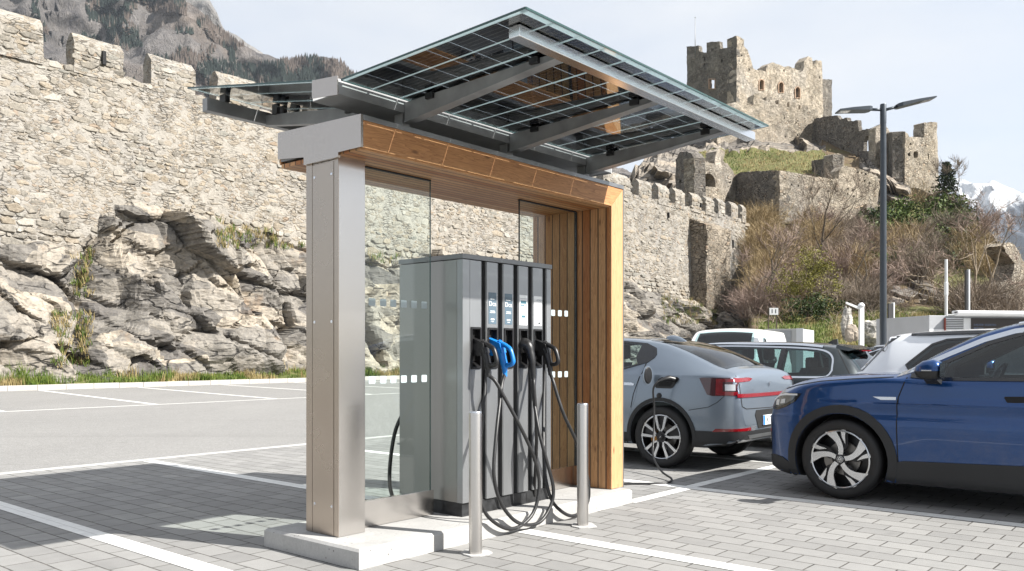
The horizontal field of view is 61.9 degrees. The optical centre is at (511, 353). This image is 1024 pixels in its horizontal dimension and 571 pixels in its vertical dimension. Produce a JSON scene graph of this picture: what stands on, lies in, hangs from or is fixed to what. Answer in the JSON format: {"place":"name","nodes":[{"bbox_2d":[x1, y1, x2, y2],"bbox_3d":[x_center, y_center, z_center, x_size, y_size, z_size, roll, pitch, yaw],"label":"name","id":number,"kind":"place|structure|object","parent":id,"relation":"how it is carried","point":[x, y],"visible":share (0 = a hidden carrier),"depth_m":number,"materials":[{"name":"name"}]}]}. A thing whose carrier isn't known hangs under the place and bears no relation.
{"place":"outdoors","nodes":[
{"label":"outdoors","id":0,"kind":"place"},
{"bbox_2d":[1,369,397,385],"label":"verge","id":1,"kind":"structure","parent":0,"point":[293,373],"depth_m":39.21,"materials":[{"name":"plant"}]},
{"bbox_2d":[0,379,399,472],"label":"asphalt","id":2,"kind":"structure","parent":0,"point":[39,436],"depth_m":17.08,"materials":[{"name":"asphalt"}]},
{"bbox_2d":[38,390,159,404],"bbox_3d":[-13.453,1.351,27.132,0.170,0.001,12.000,0,0,-42],"label":"parking line","id":3,"kind":"object","parent":2,"relation":"on","point":[101,397],"visible":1,"depth_m":26.36,"materials":[{"name":"paint"}]},
{"bbox_2d":[0,375,399,390],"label":"kerb","id":4,"kind":"structure","parent":2,"relation":"on","point":[116,385],"depth_m":35.08,"materials":[{"name":"concrete"}]},
{"bbox_2d":[0,434,399,474],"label":"edge strip","id":5,"kind":"object","parent":2,"relation":"on","point":[164,457],"depth_m":10.97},
{"bbox_2d":[7,393,393,411],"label":"parking line","id":6,"kind":"object","parent":2,"relation":"on","point":[175,403],"depth_m":23.20,"materials":[{"name":"paint"}]},
{"bbox_2d":[845,302,864,345],"bbox_3d":[13.674,-0.361,34.000,0.750,3.421,0.260,0,0,0],"label":"boom post","id":7,"kind":"object","parent":2,"relation":"on","point":[860,307],"visible":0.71,"depth_m":33.91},
{"bbox_2d":[185,0,262,53],"bbox_3d":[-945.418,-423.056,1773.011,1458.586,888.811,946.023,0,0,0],"label":"mountain","id":8,"kind":"structure","parent":0,"point":[204,7],"depth_m":1686.14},
{"bbox_2d":[0,0,630,177],"bbox_3d":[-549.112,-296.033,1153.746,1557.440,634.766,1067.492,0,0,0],"label":"mountain","id":9,"kind":"structure","parent":0,"point":[64,19],"depth_m":1152.26,"materials":[{"name":"stone"}]},
{"bbox_2d":[31,0,356,95],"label":"forest","id":10,"kind":"object","parent":9,"relation":"on","point":[280,71],"visible":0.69,"depth_m":1190.71,"materials":[{"name":"plant"}]},
{"bbox_2d":[0,201,747,382],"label":"rock outcrop","id":11,"kind":"object","parent":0,"point":[183,291],"visible":0.45,"depth_m":39.73,"materials":[{"name":"stone"}]},
{"bbox_2d":[0,218,747,385],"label":"grass","id":12,"kind":"structure","parent":11,"relation":"on","point":[24,378],"depth_m":36.75,"materials":[{"name":"plant"}]},
{"bbox_2d":[0,436,1023,570],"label":"paving","id":13,"kind":"structure","parent":0,"point":[223,521],"depth_m":6.79,"materials":[{"name":"concrete"}]},
{"bbox_2d":[0,501,231,570],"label":"parking line","id":14,"kind":"object","parent":13,"relation":"on","point":[167,556],"depth_m":6.15,"materials":[{"name":"paint"}]},
{"bbox_2d":[143,460,379,499],"bbox_3d":[-2.586,1.346,9.043,5.190,0.001,0.151,0,0,40],"label":"parking line","id":15,"kind":"object","parent":13,"relation":"on","point":[367,497],"visible":0.6,"depth_m":9.44,"materials":[{"name":"paint"}]},
{"bbox_2d":[264,486,631,569],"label":"concrete plinth","id":16,"kind":"structure","parent":13,"relation":"on","point":[376,545],"depth_m":5.91,"materials":[{"name":"concrete"}]},
{"bbox_2d":[399,253,551,516],"bbox_3d":[-0.283,0.236,7.015,0.716,1.974,1.092,0,0,40],"label":"charging dispenser","id":17,"kind":"object","parent":16,"relation":"on","point":[507,301],"visible":0.86,"depth_m":6.66,"materials":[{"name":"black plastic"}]},
{"bbox_2d":[388,416,399,495],"bbox_3d":[-0.862,0.810,7.003,0.302,0.844,0.124,0,0,-33],"label":"charging cable","id":18,"kind":"object","parent":17,"relation":"attached to","point":[396,427],"visible":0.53,"depth_m":6.96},
{"bbox_2d":[472,337,540,530],"bbox_3d":[-0.116,0.595,6.468,0.362,1.446,0.647,0,0,40],"label":"charging cable","id":19,"kind":"object","parent":17,"relation":"attached to","point":[482,347],"visible":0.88,"depth_m":6.42,"materials":[{"name":"black plastic"}]},
{"bbox_2d":[489,338,554,526],"bbox_3d":[0.009,0.598,6.618,0.363,1.452,0.843,0,0,40],"label":"charging cable","id":20,"kind":"object","parent":17,"relation":"attached to","point":[500,346],"visible":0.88,"depth_m":6.53,"materials":[{"name":"black plastic"}]},
{"bbox_2d":[518,338,537,495],"bbox_3d":[0.166,0.525,6.938,0.218,1.309,0.245,0,0,40],"label":"charging cable","id":21,"kind":"object","parent":17,"relation":"attached to","point":[526,345],"visible":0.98,"depth_m":6.85,"materials":[{"name":"black plastic"}]},
{"bbox_2d":[535,339,590,517],"bbox_3d":[0.355,0.602,7.025,0.362,1.459,0.515,0,0,40],"label":"charging cable","id":22,"kind":"object","parent":17,"relation":"attached to","point":[543,348],"visible":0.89,"depth_m":6.96,"materials":[{"name":"black plastic"}]},
{"bbox_2d":[187,7,768,536],"bbox_3d":[-0.208,-0.432,6.781,3.433,3.310,3.200,0,0,40],"label":"charging shelter","id":23,"kind":"object","parent":16,"relation":"on","point":[431,129],"visible":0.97,"depth_m":6.06,"materials":[{"name":"metal"}]},
{"bbox_2d":[461,411,491,556],"bbox_3d":[-0.243,0.868,5.772,0.204,0.964,0.207,0,0,40],"label":"bollard","id":24,"kind":"object","parent":13,"relation":"on","point":[475,484],"visible":1,"depth_m":5.71,"materials":[{"name":"silver metal"}]},
{"bbox_2d":[572,403,596,528],"bbox_3d":[0.552,0.868,6.697,0.190,0.964,0.208,0,0,-11],"label":"bollard","id":25,"kind":"object","parent":13,"relation":"on","point":[582,465],"visible":1,"depth_m":6.65,"materials":[{"name":"silver metal"}]},
{"bbox_2d":[519,529,770,570],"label":"parking line","id":26,"kind":"object","parent":13,"relation":"on","point":[706,562],"visible":1,"depth_m":5.81,"materials":[{"name":"paint"}]},
{"bbox_2d":[624,375,675,484],"bbox_3d":[1.449,0.800,9.165,0.678,1.099,1.784,0,0,40],"label":"charging cable","id":27,"kind":"object","parent":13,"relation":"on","point":[669,378],"visible":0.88,"depth_m":9.76,"materials":[{"name":"black plastic"}]},
{"bbox_2d":[632,488,689,502],"bbox_3d":[1.400,1.346,8.136,0.130,0.001,1.020,0,0,40],"label":"parking line","id":28,"kind":"object","parent":13,"relation":"on","point":[656,495],"visible":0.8,"depth_m":8.10,"materials":[{"name":"paint"}]},
{"bbox_2d":[365,450,1023,526],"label":"parking line","id":29,"kind":"object","parent":13,"relation":"on","point":[861,507],"visible":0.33,"depth_m":7.62,"materials":[{"name":"paint"}]},
{"bbox_2d":[624,449,771,462],"bbox_3d":[0.980,1.346,12.482,6.070,0.001,0.141,0,0,40],"label":"parking line","id":30,"kind":"object","parent":13,"relation":"on","point":[717,457],"depth_m":10.97,"materials":[{"name":"paint"}]},
{"bbox_2d":[624,335,793,467],"bbox_3d":[1.328,0.557,11.635,4.642,1.588,2.318,0,0,40],"label":"parked car","id":31,"kind":"object","parent":13,"relation":"on","point":[717,399],"visible":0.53,"depth_m":10.03,"materials":[{"name":"grey paint"}]},
{"bbox_2d":[687,465,775,486],"bbox_3d":[13.366,1.346,22.245,0.135,0.001,35.660,0,0,40],"label":"parking line","id":32,"kind":"object","parent":13,"relation":"on","point":[731,476],"visible":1,"depth_m":9.36,"materials":[{"name":"paint"}]},
{"bbox_2d":[692,328,785,342],"bbox_3d":[5.532,0.365,21.028,2.398,1.971,4.646,0,0,28],"label":"delivery van","id":33,"kind":"object","parent":13,"relation":"on","point":[731,335],"visible":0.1,"depth_m":20.61,"materials":[{"name":"paint"}]},
{"bbox_2d":[764,328,813,341],"bbox_3d":[8.583,0.295,26.386,1.150,2.109,1.730,0,0,30],"label":"box trailer","id":34,"kind":"object","parent":13,"relation":"on","point":[799,335],"visible":0.12,"depth_m":25.57,"materials":[{"name":"metal"}]},
{"bbox_2d":[708,339,876,383],"bbox_3d":[3.372,0.569,13.389,4.780,1.564,2.298,0,0,40],"label":"parked car","id":35,"kind":"object","parent":13,"relation":"on","point":[798,362],"visible":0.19,"depth_m":11.89,"materials":[{"name":"paint"}]},
{"bbox_2d":[835,96,936,344],"bbox_3d":[8.132,-2.110,18.580,2.081,6.921,0.320,0,0,0],"label":"street lamp","id":36,"kind":"object","parent":13,"relation":"on","point":[882,109],"visible":0.86,"depth_m":18.54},
{"bbox_2d":[887,303,894,317],"bbox_3d":[13.310,-0.225,29.980,0.290,3.150,0.090,0,0,-28],"label":"post","id":37,"kind":"object","parent":13,"relation":"on","point":[890,310],"visible":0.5,"depth_m":29.96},
{"bbox_2d":[771,321,1023,498],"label":"parked car","id":38,"kind":"object","parent":13,"relation":"on","point":[938,420],"visible":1,"depth_m":7.57,"materials":[{"name":"blue paint"}]},
{"bbox_2d":[856,328,1023,373],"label":"parked car","id":39,"kind":"object","parent":13,"relation":"on","point":[902,352],"visible":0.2,"depth_m":9.98,"materials":[{"name":"white paint"}]},
{"bbox_2d":[944,259,953,315],"bbox_3d":[18.526,-1.316,36.000,0.578,5.332,0.156,0,0,0],"label":"utility pole","id":40,"kind":"object","parent":13,"relation":"on","point":[946,288],"visible":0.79,"depth_m":35.95,"materials":[{"name":"white metal"}]},
{"bbox_2d":[876,310,1023,345],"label":"wall","id":41,"kind":"structure","parent":13,"relation":"on","point":[967,319],"depth_m":20.67,"materials":[{"name":"white"}]},
{"bbox_2d":[964,269,969,309],"bbox_3d":[19.218,-1.103,36.001,0.196,4.905,0.118,0,0,0],"label":"post","id":42,"kind":"object","parent":13,"relation":"on","point":[967,289],"visible":0.34,"depth_m":35.95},
{"bbox_2d":[210,0,1023,193],"label":"sky","id":43,"kind":"structure","parent":0,"point":[966,54],"materials":[{"name":"white"}]},
{"bbox_2d":[628,127,1022,344],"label":"hill","id":44,"kind":"structure","parent":0,"point":[659,169],"depth_m":117.81,"materials":[{"name":"plant"}]},
{"bbox_2d":[675,148,735,202],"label":"castle ruin","id":45,"kind":"object","parent":44,"relation":"on","point":[711,175],"visible":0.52,"depth_m":104.03,"materials":[{"name":"grey stone"}]},
{"bbox_2d":[720,280,772,306],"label":"bare shrub","id":46,"kind":"object","parent":44,"relation":"on","point":[743,289],"visible":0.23,"depth_m":68.60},
{"bbox_2d":[714,281,786,317],"bbox_3d":[17.757,-4.329,63.944,5.580,3.536,5.899,0,0,33],"label":"bare shrub","id":47,"kind":"object","parent":44,"relation":"on","point":[745,299],"visible":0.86,"depth_m":63.47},
{"bbox_2d":[733,226,771,253],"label":"bare shrub","id":48,"kind":"object","parent":44,"relation":"on","point":[746,242],"visible":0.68,"depth_m":89.76,"materials":[{"name":"plant"}]},
{"bbox_2d":[733,197,783,226],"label":"bare shrub","id":49,"kind":"object","parent":44,"relation":"on","point":[754,210],"visible":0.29,"depth_m":97.02,"materials":[{"name":"plant"}]},
{"bbox_2d":[687,36,831,125],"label":"castle keep","id":50,"kind":"structure","parent":44,"relation":"on","point":[732,73],"depth_m":164.25,"materials":[{"name":"grey stone"}]},
{"bbox_2d":[730,238,794,274],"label":"bare shrub","id":51,"kind":"object","parent":44,"relation":"on","point":[766,256],"visible":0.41,"depth_m":81.50,"materials":[{"name":"plant"}]},
{"bbox_2d":[711,93,817,144],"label":"castle ruin","id":52,"kind":"object","parent":44,"relation":"on","point":[786,121],"visible":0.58,"depth_m":140.52,"materials":[{"name":"stone"}]},
{"bbox_2d":[745,206,787,235],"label":"bare shrub","id":53,"kind":"object","parent":44,"relation":"on","point":[754,220],"visible":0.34,"depth_m":95.43,"materials":[{"name":"plant"}]},
{"bbox_2d":[744,211,792,240],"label":"bare shrub","id":54,"kind":"object","parent":44,"relation":"on","point":[753,227],"visible":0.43,"depth_m":92.26,"materials":[{"name":"plant"}]},
{"bbox_2d":[743,198,797,227],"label":"bare shrub","id":55,"kind":"object","parent":44,"relation":"on","point":[773,213],"visible":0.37,"depth_m":97.09,"materials":[{"name":"plant"}]},
{"bbox_2d":[735,216,815,309],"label":"bare tree","id":56,"kind":"object","parent":44,"relation":"on","point":[791,236],"visible":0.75,"depth_m":65.25,"materials":[{"name":"brown plant"}]},
{"bbox_2d":[748,260,824,303],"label":"bare shrub","id":57,"kind":"object","parent":44,"relation":"on","point":[775,282],"visible":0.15,"depth_m":67.61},
{"bbox_2d":[753,200,820,256],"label":"bare tree","id":58,"kind":"object","parent":44,"relation":"on","point":[804,224],"visible":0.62,"depth_m":85.29,"materials":[{"name":"brown plant"}]},
{"bbox_2d":[764,269,825,309],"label":"bare shrub","id":59,"kind":"object","parent":44,"relation":"on","point":[786,293],"visible":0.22,"depth_m":65.47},
{"bbox_2d":[761,244,844,317],"bbox_3d":[21.976,-5.150,62.550,5.808,5.675,6.485,0,0,-21],"label":"bush","id":60,"kind":"object","parent":44,"relation":"on","point":[809,280],"visible":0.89,"depth_m":61.69,"materials":[{"name":"green plant"}]},
{"bbox_2d":[735,166,879,223],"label":"castle ruin","id":61,"kind":"object","parent":44,"relation":"on","point":[776,187],"visible":0.67,"depth_m":104.07,"materials":[{"name":"grey stone"}]},
{"bbox_2d":[775,292,849,321],"bbox_3d":[20.715,-3.068,59.458,5.391,2.524,3.182,0,0,0],"label":"evergreen bush","id":62,"kind":"object","parent":44,"relation":"on","point":[816,310],"visible":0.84,"depth_m":58.98,"materials":[{"name":"green plant"}]},
{"bbox_2d":[789,210,844,237],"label":"bare shrub","id":63,"kind":"object","parent":44,"relation":"on","point":[829,225],"visible":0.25,"depth_m":93.69,"materials":[{"name":"plant"}]},
{"bbox_2d":[796,220,846,247],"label":"bare shrub","id":64,"kind":"object","parent":44,"relation":"on","point":[831,234],"visible":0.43,"depth_m":91.96,"materials":[{"name":"plant"}]},
{"bbox_2d":[800,201,846,225],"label":"bare shrub","id":65,"kind":"object","parent":44,"relation":"on","point":[833,210],"visible":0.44,"depth_m":99.33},
{"bbox_2d":[700,149,954,346],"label":"meadow grass","id":66,"kind":"structure","parent":44,"relation":"on","point":[836,335],"depth_m":61.00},
{"bbox_2d":[811,153,844,177],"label":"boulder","id":67,"kind":"object","parent":44,"relation":"on","point":[833,160],"visible":0.58,"depth_m":113.66,"materials":[{"name":"grey stone"}]},
{"bbox_2d":[779,163,879,252],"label":"bare tree","id":68,"kind":"object","parent":44,"relation":"on","point":[858,184],"visible":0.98,"depth_m":82.69,"materials":[{"name":"brown plant"}]},
{"bbox_2d":[791,264,870,304],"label":"bare shrub","id":69,"kind":"object","parent":44,"relation":"on","point":[842,279],"visible":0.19,"depth_m":66.46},
{"bbox_2d":[803,239,866,279],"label":"bare shrub","id":70,"kind":"object","parent":44,"relation":"on","point":[840,262],"visible":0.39,"depth_m":80.09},
{"bbox_2d":[812,241,870,273],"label":"bare shrub","id":71,"kind":"object","parent":44,"relation":"on","point":[842,253],"visible":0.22,"depth_m":81.31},
{"bbox_2d":[816,282,866,313],"bbox_3d":[24.626,-4.264,64.626,4.700,2.849,4.801,0,0,-8],"label":"bare shrub","id":72,"kind":"object","parent":44,"relation":"on","point":[845,296],"visible":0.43,"depth_m":64.01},
{"bbox_2d":[812,115,879,159],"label":"castle ruin","id":73,"kind":"object","parent":44,"relation":"on","point":[846,134],"visible":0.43,"depth_m":135.26,"materials":[{"name":"grey stone"}]},
{"bbox_2d":[840,306,852,342],"bbox_3d":[13.730,-1.211,34.998,0.509,1.532,0.286,0,0,0],"label":"standing stone","id":74,"kind":"object","parent":44,"relation":"on","point":[847,318],"visible":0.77,"depth_m":34.91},
{"bbox_2d":[818,231,878,255],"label":"bare shrub","id":75,"kind":"object","parent":44,"relation":"on","point":[846,243],"visible":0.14,"depth_m":85.01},
{"bbox_2d":[814,233,887,273],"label":"bare shrub","id":76,"kind":"object","parent":44,"relation":"on","point":[861,253],"visible":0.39,"depth_m":81.06,"materials":[{"name":"plant"}]},
{"bbox_2d":[845,324,857,341],"bbox_3d":[13.741,-0.834,34.491,0.561,0.749,0.331,0,0,0],"label":"round stone","id":77,"kind":"object","parent":44,"relation":"on","point":[851,332],"visible":0.96,"depth_m":34.38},
{"bbox_2d":[833,274,877,302],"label":"bare shrub","id":78,"kind":"object","parent":44,"relation":"on","point":[851,283],"visible":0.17,"depth_m":68.17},
{"bbox_2d":[842,254,879,277],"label":"bare shrub","id":79,"kind":"object","parent":44,"relation":"on","point":[859,269],"visible":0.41,"depth_m":79.95,"materials":[{"name":"plant"}]},
{"bbox_2d":[834,280,891,309],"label":"bare shrub","id":80,"kind":"object","parent":44,"relation":"on","point":[861,293],"visible":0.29,"depth_m":65.10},
{"bbox_2d":[836,219,895,240],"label":"bare shrub","id":81,"kind":"object","parent":44,"relation":"on","point":[856,234],"visible":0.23,"depth_m":92.39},
{"bbox_2d":[864,320,875,346],"bbox_3d":[15.262,-0.793,35.998,1.221,1.252,0.890,0,0,0],"label":"boulder","id":82,"kind":"object","parent":44,"relation":"on","point":[869,333],"visible":0.38,"depth_m":35.70,"materials":[{"name":"stone"}]},
{"bbox_2d":[845,218,894,245],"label":"bare shrub","id":83,"kind":"object","parent":44,"relation":"on","point":[867,234],"visible":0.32,"depth_m":90.32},
{"bbox_2d":[844,280,899,309],"bbox_3d":[27.575,-4.453,65.590,4.622,2.802,4.721,0,0,-22],"label":"bare shrub","id":84,"kind":"object","parent":44,"relation":"on","point":[864,293],"visible":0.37,"depth_m":64.94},
{"bbox_2d":[725,179,1023,326],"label":"scrub","id":85,"kind":"object","parent":44,"relation":"on","point":[867,278],"visible":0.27,"depth_m":76.21,"materials":[{"name":"plant"}]},
{"bbox_2d":[846,267,903,292],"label":"bare shrub","id":86,"kind":"object","parent":44,"relation":"on","point":[858,278],"visible":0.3,"depth_m":71.40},
{"bbox_2d":[834,212,930,301],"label":"bare tree","id":87,"kind":"object","parent":44,"relation":"on","point":[848,247],"visible":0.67,"depth_m":70.46,"materials":[{"name":"brown plant"}]},
{"bbox_2d":[860,223,943,250],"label":"bare shrub","id":88,"kind":"object","parent":44,"relation":"on","point":[900,236],"visible":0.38,"depth_m":87.65,"materials":[{"name":"plant"}]},
{"bbox_2d":[868,122,938,193],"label":"castle ruin","id":89,"kind":"object","parent":44,"relation":"on","point":[908,162],"visible":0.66,"depth_m":119.65,"materials":[{"name":"stone"}]},
{"bbox_2d":[887,266,922,284],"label":"bare shrub","id":90,"kind":"object","parent":44,"relation":"on","point":[903,276],"visible":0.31,"depth_m":78.92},
{"bbox_2d":[889,214,944,235],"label":"bare shrub","id":91,"kind":"object","parent":44,"relation":"on","point":[920,226],"visible":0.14,"depth_m":92.38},
{"bbox_2d":[888,209,947,235],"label":"bare shrub","id":92,"kind":"object","parent":44,"relation":"on","point":[904,222],"visible":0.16,"depth_m":93.23,"materials":[{"name":"plant"}]},
{"bbox_2d":[888,217,950,290],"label":"bare tree","id":93,"kind":"object","parent":44,"relation":"on","point":[924,247],"visible":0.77,"depth_m":77.52,"materials":[{"name":"brown plant"}]},
{"bbox_2d":[888,236,951,264],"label":"bare shrub","id":94,"kind":"object","parent":44,"relation":"on","point":[911,252],"visible":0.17,"depth_m":82.56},
{"bbox_2d":[856,188,986,269],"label":"ground ivy","id":95,"kind":"object","parent":44,"relation":"on","point":[902,211],"visible":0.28,"depth_m":101.48,"materials":[{"name":"green plant"}]},
{"bbox_2d":[891,243,957,280],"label":"bare shrub","id":96,"kind":"object","parent":44,"relation":"on","point":[915,268],"visible":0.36,"depth_m":78.78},
{"bbox_2d":[902,225,959,250],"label":"bare shrub","id":97,"kind":"object","parent":44,"relation":"on","point":[938,240],"visible":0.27,"depth_m":87.58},
{"bbox_2d":[930,161,959,193],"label":"pine tree","id":98,"kind":"object","parent":44,"relation":"on","point":[949,182],"visible":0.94,"depth_m":108.10,"materials":[{"name":"green plant"}]},
{"bbox_2d":[929,155,968,200],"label":"bare tree","id":99,"kind":"object","parent":44,"relation":"on","point":[959,163],"visible":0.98,"depth_m":107.24,"materials":[{"name":"brown plant"}]},
{"bbox_2d":[918,204,984,229],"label":"bare shrub","id":100,"kind":"object","parent":44,"relation":"on","point":[951,216],"visible":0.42,"depth_m":95.93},
{"bbox_2d":[888,196,1023,311],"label":"bare tree","id":101,"kind":"object","parent":44,"relation":"on","point":[987,225],"visible":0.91,"depth_m":62.96,"materials":[{"name":"brown plant"}]},
{"bbox_2d":[910,277,1007,315],"bbox_3d":[32.937,-4.288,63.000,6.251,3.789,6.384,0,0,-1],"label":"bare shrub","id":102,"kind":"object","parent":44,"relation":"on","point":[961,301],"visible":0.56,"depth_m":62.66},
{"bbox_2d":[947,187,983,214],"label":"bare tree","id":103,"kind":"object","parent":44,"relation":"on","point":[969,200],"visible":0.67,"depth_m":105.22,"materials":[{"name":"brown plant"}]},
{"bbox_2d":[939,234,995,256],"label":"bare shrub","id":104,"kind":"object","parent":44,"relation":"on","point":[978,248],"visible":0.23,"depth_m":86.76,"materials":[{"name":"plant"}]},
{"bbox_2d":[946,218,992,243],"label":"bare shrub","id":105,"kind":"object","parent":44,"relation":"on","point":[968,231],"visible":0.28,"depth_m":91.92,"materials":[{"name":"plant"}]},
{"bbox_2d":[936,280,1003,310],"bbox_3d":[34.106,-4.064,63.726,5.461,3.025,5.071,0,0,44],"label":"bare shrub","id":106,"kind":"object","parent":44,"relation":"on","point":[959,299],"visible":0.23,"depth_m":62.68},
{"bbox_2d":[936,267,1022,309],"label":"bare shrub","id":107,"kind":"object","parent":44,"relation":"on","point":[990,290],"visible":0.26,"depth_m":63.79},
{"bbox_2d":[950,235,1023,277],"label":"bare shrub","id":108,"kind":"object","parent":44,"relation":"on","point":[983,269],"visible":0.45,"depth_m":82.24,"materials":[{"name":"plant"}]},
{"bbox_2d":[960,261,1023,302],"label":"bare shrub","id":109,"kind":"object","parent":44,"relation":"on","point":[1017,289],"visible":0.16,"depth_m":66.87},
{"bbox_2d":[983,242,1023,309],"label":"rock","id":110,"kind":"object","parent":44,"relation":"on","point":[992,250],"depth_m":67.50,"materials":[{"name":"stone"}]},
{"bbox_2d":[984,290,1023,310],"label":"bare shrub","id":111,"kind":"object","parent":44,"relation":"on","point":[1013,302],"visible":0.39,"depth_m":62.43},
{"bbox_2d":[940,178,1023,260],"bbox_3d":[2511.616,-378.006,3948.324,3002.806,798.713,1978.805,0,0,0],"label":"mountain","id":112,"kind":"structure","parent":0,"point":[995,191],"depth_m":3664.35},
{"label":"ground","id":113,"kind":"structure","parent":0,"visible":0},
{"bbox_2d":[0,9,749,313],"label":"fortress wall","id":114,"kind":"structure","parent":113,"relation":"on","point":[90,133],"depth_m":42.76,"materials":[{"name":"grey"}]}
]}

